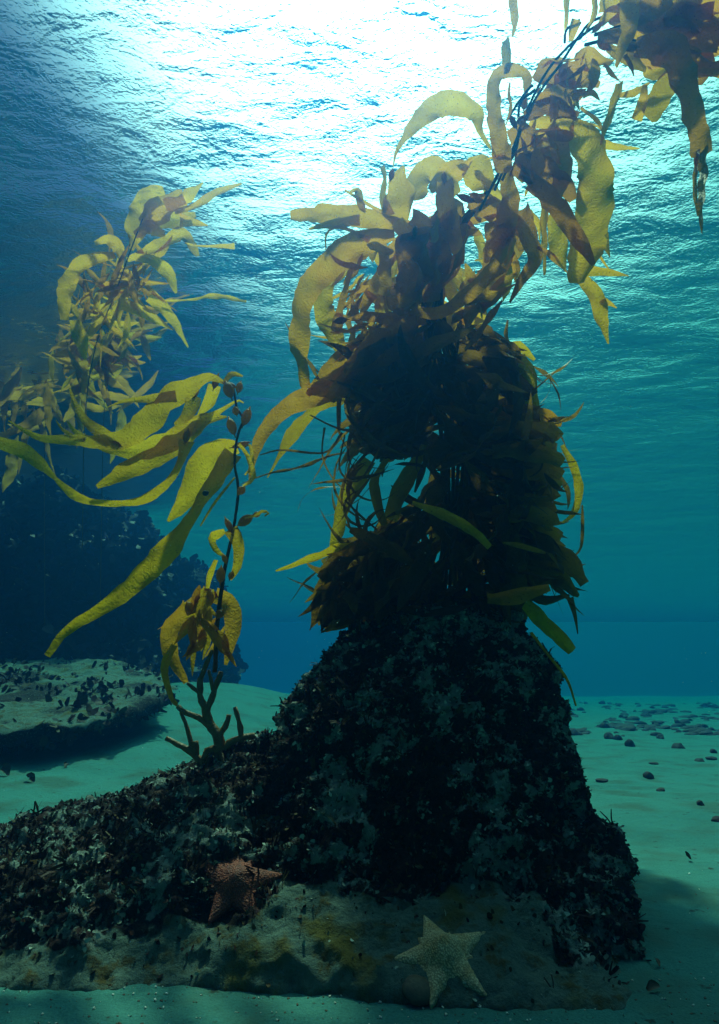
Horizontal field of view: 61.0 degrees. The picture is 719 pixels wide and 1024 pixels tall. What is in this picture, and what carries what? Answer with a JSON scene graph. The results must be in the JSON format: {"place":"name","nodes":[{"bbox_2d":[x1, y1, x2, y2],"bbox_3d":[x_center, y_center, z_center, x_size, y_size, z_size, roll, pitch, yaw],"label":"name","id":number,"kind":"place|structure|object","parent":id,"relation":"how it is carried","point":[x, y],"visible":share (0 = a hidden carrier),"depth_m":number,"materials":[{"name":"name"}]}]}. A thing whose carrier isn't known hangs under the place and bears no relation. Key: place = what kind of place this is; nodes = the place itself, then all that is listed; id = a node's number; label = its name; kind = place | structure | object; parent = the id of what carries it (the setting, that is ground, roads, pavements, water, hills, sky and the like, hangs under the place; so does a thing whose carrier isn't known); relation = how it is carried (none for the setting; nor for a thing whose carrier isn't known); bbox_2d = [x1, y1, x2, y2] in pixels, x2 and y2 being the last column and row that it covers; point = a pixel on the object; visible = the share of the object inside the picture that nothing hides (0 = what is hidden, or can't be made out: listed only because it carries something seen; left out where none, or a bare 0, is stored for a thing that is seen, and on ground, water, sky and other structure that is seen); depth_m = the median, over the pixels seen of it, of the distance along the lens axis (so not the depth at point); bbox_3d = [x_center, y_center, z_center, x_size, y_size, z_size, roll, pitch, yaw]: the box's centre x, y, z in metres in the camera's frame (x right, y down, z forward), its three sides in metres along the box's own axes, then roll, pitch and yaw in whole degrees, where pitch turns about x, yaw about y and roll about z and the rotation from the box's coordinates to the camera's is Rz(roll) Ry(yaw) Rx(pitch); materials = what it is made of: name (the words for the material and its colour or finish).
{"place":"outdoors","nodes":[
{"label":"outdoors","id":0,"kind":"place"},
{"bbox_2d":[5,51,711,747],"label":"drifting specks","id":1,"kind":"object","parent":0,"point":[397,477],"visible":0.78,"depth_m":1.10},
{"bbox_2d":[0,0,718,621],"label":"water surface","id":2,"kind":"object","parent":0,"point":[638,562],"visible":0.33,"depth_m":4.79,"materials":[{"name":"blue liquid"}]},
{"bbox_2d":[584,0,718,233],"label":"giant kelp","id":3,"kind":"object","parent":2,"relation":"on","point":[671,47],"visible":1,"depth_m":1.79,"materials":[{"name":"plant"}]},
{"bbox_2d":[468,0,649,343],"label":"giant kelp","id":4,"kind":"object","parent":3,"relation":"attached to","point":[541,167],"visible":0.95,"depth_m":1.98,"materials":[{"name":"plant"}]},
{"bbox_2d":[0,682,718,1023],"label":"seabed","id":5,"kind":"structure","parent":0,"point":[674,821],"depth_m":1.86,"materials":[{"name":"sand"}]},
{"bbox_2d":[1,763,10,775],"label":"kelp scrap","id":6,"kind":"object","parent":5,"relation":"on","point":[5,768],"visible":1,"depth_m":2.77,"materials":[{"name":"black plant"}]},
{"bbox_2d":[26,772,34,781],"bbox_3d":[-1.445,1.161,2.674,0.061,0.041,0.023,-7,-17,22],"label":"kelp scrap","id":7,"kind":"object","parent":5,"relation":"on","point":[31,776],"visible":1,"depth_m":2.68,"materials":[{"name":"black plant"}]},
{"bbox_2d":[0,657,177,747],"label":"reef ledge","id":8,"kind":"object","parent":5,"relation":"on","point":[30,710],"visible":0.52,"depth_m":3.74,"materials":[{"name":"grey stone"}]},
{"bbox_2d":[0,651,179,756],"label":"algae turf","id":9,"kind":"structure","parent":8,"relation":"on","point":[82,697],"depth_m":3.85,"materials":[{"name":"plant"}]},
{"bbox_2d":[0,469,240,682],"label":"reef wall","id":10,"kind":"structure","parent":5,"relation":"on","point":[35,584],"depth_m":6.31,"materials":[{"name":"grey stone"}]},
{"bbox_2d":[0,296,137,624],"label":"giant kelp","id":11,"kind":"object","parent":10,"relation":"on","point":[11,392],"visible":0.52,"depth_m":5.32},
{"bbox_2d":[17,266,191,624],"bbox_3d":[-1.869,-0.522,4.212,0.762,2.446,1.408,12,-20,-37],"label":"giant kelp","id":12,"kind":"object","parent":10,"relation":"on","point":[67,355],"visible":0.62,"depth_m":4.19},
{"bbox_2d":[0,465,248,683],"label":"brown algae","id":13,"kind":"object","parent":10,"relation":"on","point":[118,527],"visible":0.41,"depth_m":6.41,"materials":[{"name":"plant"}]},
{"bbox_2d":[56,182,246,549],"bbox_3d":[-1.578,-0.753,3.590,0.751,1.500,2.371,13,-20,-38],"label":"giant kelp","id":14,"kind":"object","parent":10,"relation":"on","point":[158,207],"visible":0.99,"depth_m":3.04,"materials":[{"name":"yellow plant"}]},
{"bbox_2d":[0,603,643,1010],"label":"rock outcrop","id":15,"kind":"object","parent":5,"relation":"on","point":[282,963],"visible":0.73,"depth_m":1.12,"materials":[{"name":"grey stone"}]},
{"bbox_2d":[0,371,268,769],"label":"giant kelp","id":16,"kind":"object","parent":15,"relation":"on","point":[210,466],"visible":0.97,"depth_m":1.62},
{"bbox_2d":[202,490,208,495],"bbox_3d":[-0.393,-0.048,1.556,0.016,0.014,0.010,5,-17,-17],"label":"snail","id":17,"kind":"object","parent":16,"relation":"attached to","point":[205,493],"visible":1,"depth_m":1.55},
{"bbox_2d":[205,853,283,924],"bbox_3d":[-0.233,0.669,1.093,0.164,0.100,0.106,-6,-17,20],"label":"sea star","id":18,"kind":"object","parent":15,"relation":"on","point":[235,884],"visible":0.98,"depth_m":1.08,"materials":[{"name":"orange"}]},
{"bbox_2d":[0,602,646,1003],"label":"algae turf","id":19,"kind":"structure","parent":15,"relation":"on","point":[332,836],"depth_m":1.22,"materials":[{"name":"brown plant"}]},
{"bbox_2d":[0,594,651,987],"bbox_3d":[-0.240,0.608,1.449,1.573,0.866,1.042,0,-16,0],"label":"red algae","id":20,"kind":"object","parent":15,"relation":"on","point":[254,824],"visible":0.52,"depth_m":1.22,"materials":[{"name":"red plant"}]},
{"bbox_2d":[239,289,588,705],"bbox_3d":[0.189,-0.210,1.904,1.112,1.536,0.990,0,-16,0],"label":"giant kelp","id":21,"kind":"object","parent":15,"relation":"on","point":[513,548],"visible":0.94,"depth_m":1.75},
{"bbox_2d":[288,90,542,387],"bbox_3d":[0.206,-0.841,2.107,0.899,1.091,0.572,0,-16,0],"label":"giant kelp","id":22,"kind":"object","parent":21,"relation":"attached to","point":[423,247],"visible":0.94,"depth_m":1.97,"materials":[{"name":"plant"}]},
{"bbox_2d":[394,915,486,1008],"bbox_3d":[0.125,0.695,0.946,0.149,0.079,0.132,-5,-17,19],"label":"sea star","id":23,"kind":"object","parent":15,"relation":"on","point":[438,955],"visible":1,"depth_m":0.93,"materials":[{"name":"beige"}]},
{"bbox_2d":[3,873,711,1023],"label":"shell fragments","id":24,"kind":"object","parent":5,"relation":"on","point":[155,999],"visible":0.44,"depth_m":0.88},
{"bbox_2d":[1,743,718,1023],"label":"seaweed crumbs","id":25,"kind":"object","parent":5,"relation":"on","point":[297,1004],"visible":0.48,"depth_m":0.88,"materials":[{"name":"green plant"}]},
{"bbox_2d":[402,974,429,1006],"bbox_3d":[0.086,0.705,0.899,0.048,0.031,0.035,0,-16,0],"label":"shell","id":26,"kind":"object","parent":5,"relation":"on","point":[415,990],"visible":1,"depth_m":0.89},
{"bbox_2d":[570,728,582,735],"bbox_3d":[1.975,2.032,5.574,0.143,0.102,0.116,12,-20,-35],"label":"stone","id":27,"kind":"object","parent":5,"relation":"on","point":[575,731],"visible":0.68,"depth_m":5.55,"materials":[{"name":"grey stone"}]},
{"bbox_2d":[595,778,607,781],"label":"stone","id":28,"kind":"object","parent":5,"relation":"on","point":[601,779],"visible":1,"depth_m":2.94,"materials":[{"name":"grey stone"}]},
{"bbox_2d":[599,722,609,727],"bbox_3d":[2.683,2.356,6.671,0.114,0.106,0.133,0,-16,0],"label":"stone","id":29,"kind":"object","parent":5,"relation":"on","point":[603,725],"visible":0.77,"depth_m":6.64,"materials":[{"name":"grey stone"}]},
{"bbox_2d":[604,732,613,738],"bbox_3d":[2.155,1.951,5.266,0.086,0.094,0.091,-3,-16,10],"label":"stone","id":30,"kind":"object","parent":5,"relation":"on","point":[608,735],"visible":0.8,"depth_m":5.26,"materials":[{"name":"grey stone"}]},
{"bbox_2d":[613,734,622,739],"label":"stone","id":31,"kind":"object","parent":5,"relation":"on","point":[617,737],"visible":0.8,"depth_m":5.17,"materials":[{"name":"grey stone"}]},
{"bbox_2d":[615,724,627,728],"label":"stone","id":32,"kind":"object","parent":5,"relation":"on","point":[620,726],"visible":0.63,"depth_m":6.26,"materials":[{"name":"grey stone"}]},
{"bbox_2d":[620,725,635,730],"bbox_3d":[2.654,2.165,6.037,0.164,0.100,0.121,-12,-20,36],"label":"stone","id":33,"kind":"object","parent":5,"relation":"on","point":[629,728],"visible":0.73,"depth_m":6.01,"materials":[{"name":"grey stone"}]},
{"bbox_2d":[624,739,634,746],"bbox_3d":[2.056,1.774,4.632,0.070,0.095,0.086,3,-16,-10],"label":"stone","id":34,"kind":"object","parent":5,"relation":"on","point":[629,743],"visible":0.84,"depth_m":4.61,"materials":[{"name":"grey stone"}]},
{"bbox_2d":[625,716,639,720],"bbox_3d":[3.606,2.744,8.054,0.174,0.097,0.125,0,-16,-1],"label":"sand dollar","id":35,"kind":"object","parent":5,"relation":"on","point":[634,718],"visible":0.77,"depth_m":8.03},
{"bbox_2d":[634,721,646,723],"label":"stone","id":36,"kind":"object","parent":5,"relation":"on","point":[638,722],"visible":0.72,"depth_m":7.29,"materials":[{"name":"grey stone"}]},
{"bbox_2d":[643,771,653,778],"bbox_3d":[1.466,1.342,3.092,0.050,0.053,0.061,-1,-16,3],"label":"stone","id":37,"kind":"object","parent":5,"relation":"on","point":[648,775],"visible":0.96,"depth_m":3.08,"materials":[{"name":"grey stone"}]},
{"bbox_2d":[646,726,655,729],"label":"stone","id":38,"kind":"object","parent":5,"relation":"on","point":[650,728],"visible":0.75,"depth_m":6.18,"materials":[{"name":"grey stone"}]},
{"bbox_2d":[646,979,659,990],"bbox_3d":[0.436,0.703,0.905,0.024,0.012,0.010,0,-16,0],"label":"stone","id":39,"kind":"object","parent":5,"relation":"on","point":[652,984],"visible":1,"depth_m":0.91,"materials":[{"name":"grey stone"}]},
{"bbox_2d":[650,732,663,735],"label":"stone","id":40,"kind":"object","parent":5,"relation":"on","point":[654,734],"visible":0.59,"depth_m":5.55,"materials":[{"name":"grey stone"}]},
{"bbox_2d":[656,734,663,738],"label":"stone","id":41,"kind":"object","parent":5,"relation":"on","point":[659,736],"visible":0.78,"depth_m":5.34,"materials":[{"name":"grey stone"}]},
{"bbox_2d":[659,725,669,728],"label":"stone","id":42,"kind":"object","parent":5,"relation":"on","point":[665,727],"visible":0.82,"depth_m":6.45,"materials":[{"name":"grey stone"}]},
{"bbox_2d":[671,723,682,726],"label":"stone","id":43,"kind":"object","parent":5,"relation":"on","point":[677,725],"visible":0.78,"depth_m":6.96,"materials":[{"name":"grey stone"}]},
{"bbox_2d":[671,743,685,748],"bbox_3d":[2.339,1.730,4.479,0.078,0.067,0.079,3,-16,-10],"label":"stone","id":44,"kind":"object","parent":5,"relation":"on","point":[677,745],"visible":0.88,"depth_m":4.47,"materials":[{"name":"grey stone"}]},
{"bbox_2d":[680,719,690,723],"bbox_3d":[3.965,2.575,7.437,0.131,0.090,0.112,13,-21,-39],"label":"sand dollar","id":45,"kind":"object","parent":5,"relation":"on","point":[684,721],"visible":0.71,"depth_m":7.42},
{"bbox_2d":[694,758,704,761],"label":"stone","id":46,"kind":"object","parent":5,"relation":"on","point":[699,759],"visible":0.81,"depth_m":3.81,"materials":[{"name":"grey stone"}]},
{"bbox_2d":[696,800,704,805],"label":"stone","id":47,"kind":"object","parent":5,"relation":"on","point":[699,802],"visible":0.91,"depth_m":2.30,"materials":[{"name":"grey stone"}]},
{"bbox_2d":[696,728,708,731],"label":"stone","id":48,"kind":"object","parent":5,"relation":"on","point":[701,729],"visible":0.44,"depth_m":5.71,"materials":[{"name":"grey stone"}]},
{"bbox_2d":[702,730,713,734],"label":"stone","id":49,"kind":"object","parent":5,"relation":"on","point":[706,732],"visible":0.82,"depth_m":5.58,"materials":[{"name":"grey stone"}]},
{"bbox_2d":[705,756,716,759],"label":"stone","id":50,"kind":"object","parent":5,"relation":"on","point":[710,758],"visible":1,"depth_m":3.86,"materials":[{"name":"grey stone"}]},
{"bbox_2d":[711,816,718,821],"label":"stone","id":51,"kind":"object","parent":5,"relation":"on","point":[715,819],"visible":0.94,"depth_m":2.07,"materials":[{"name":"grey stone"}]},
{"bbox_2d":[0,0,718,696],"label":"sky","id":52,"kind":"structure","parent":0,"point":[608,658],"materials":[{"name":"blue liquid"}]}
]}

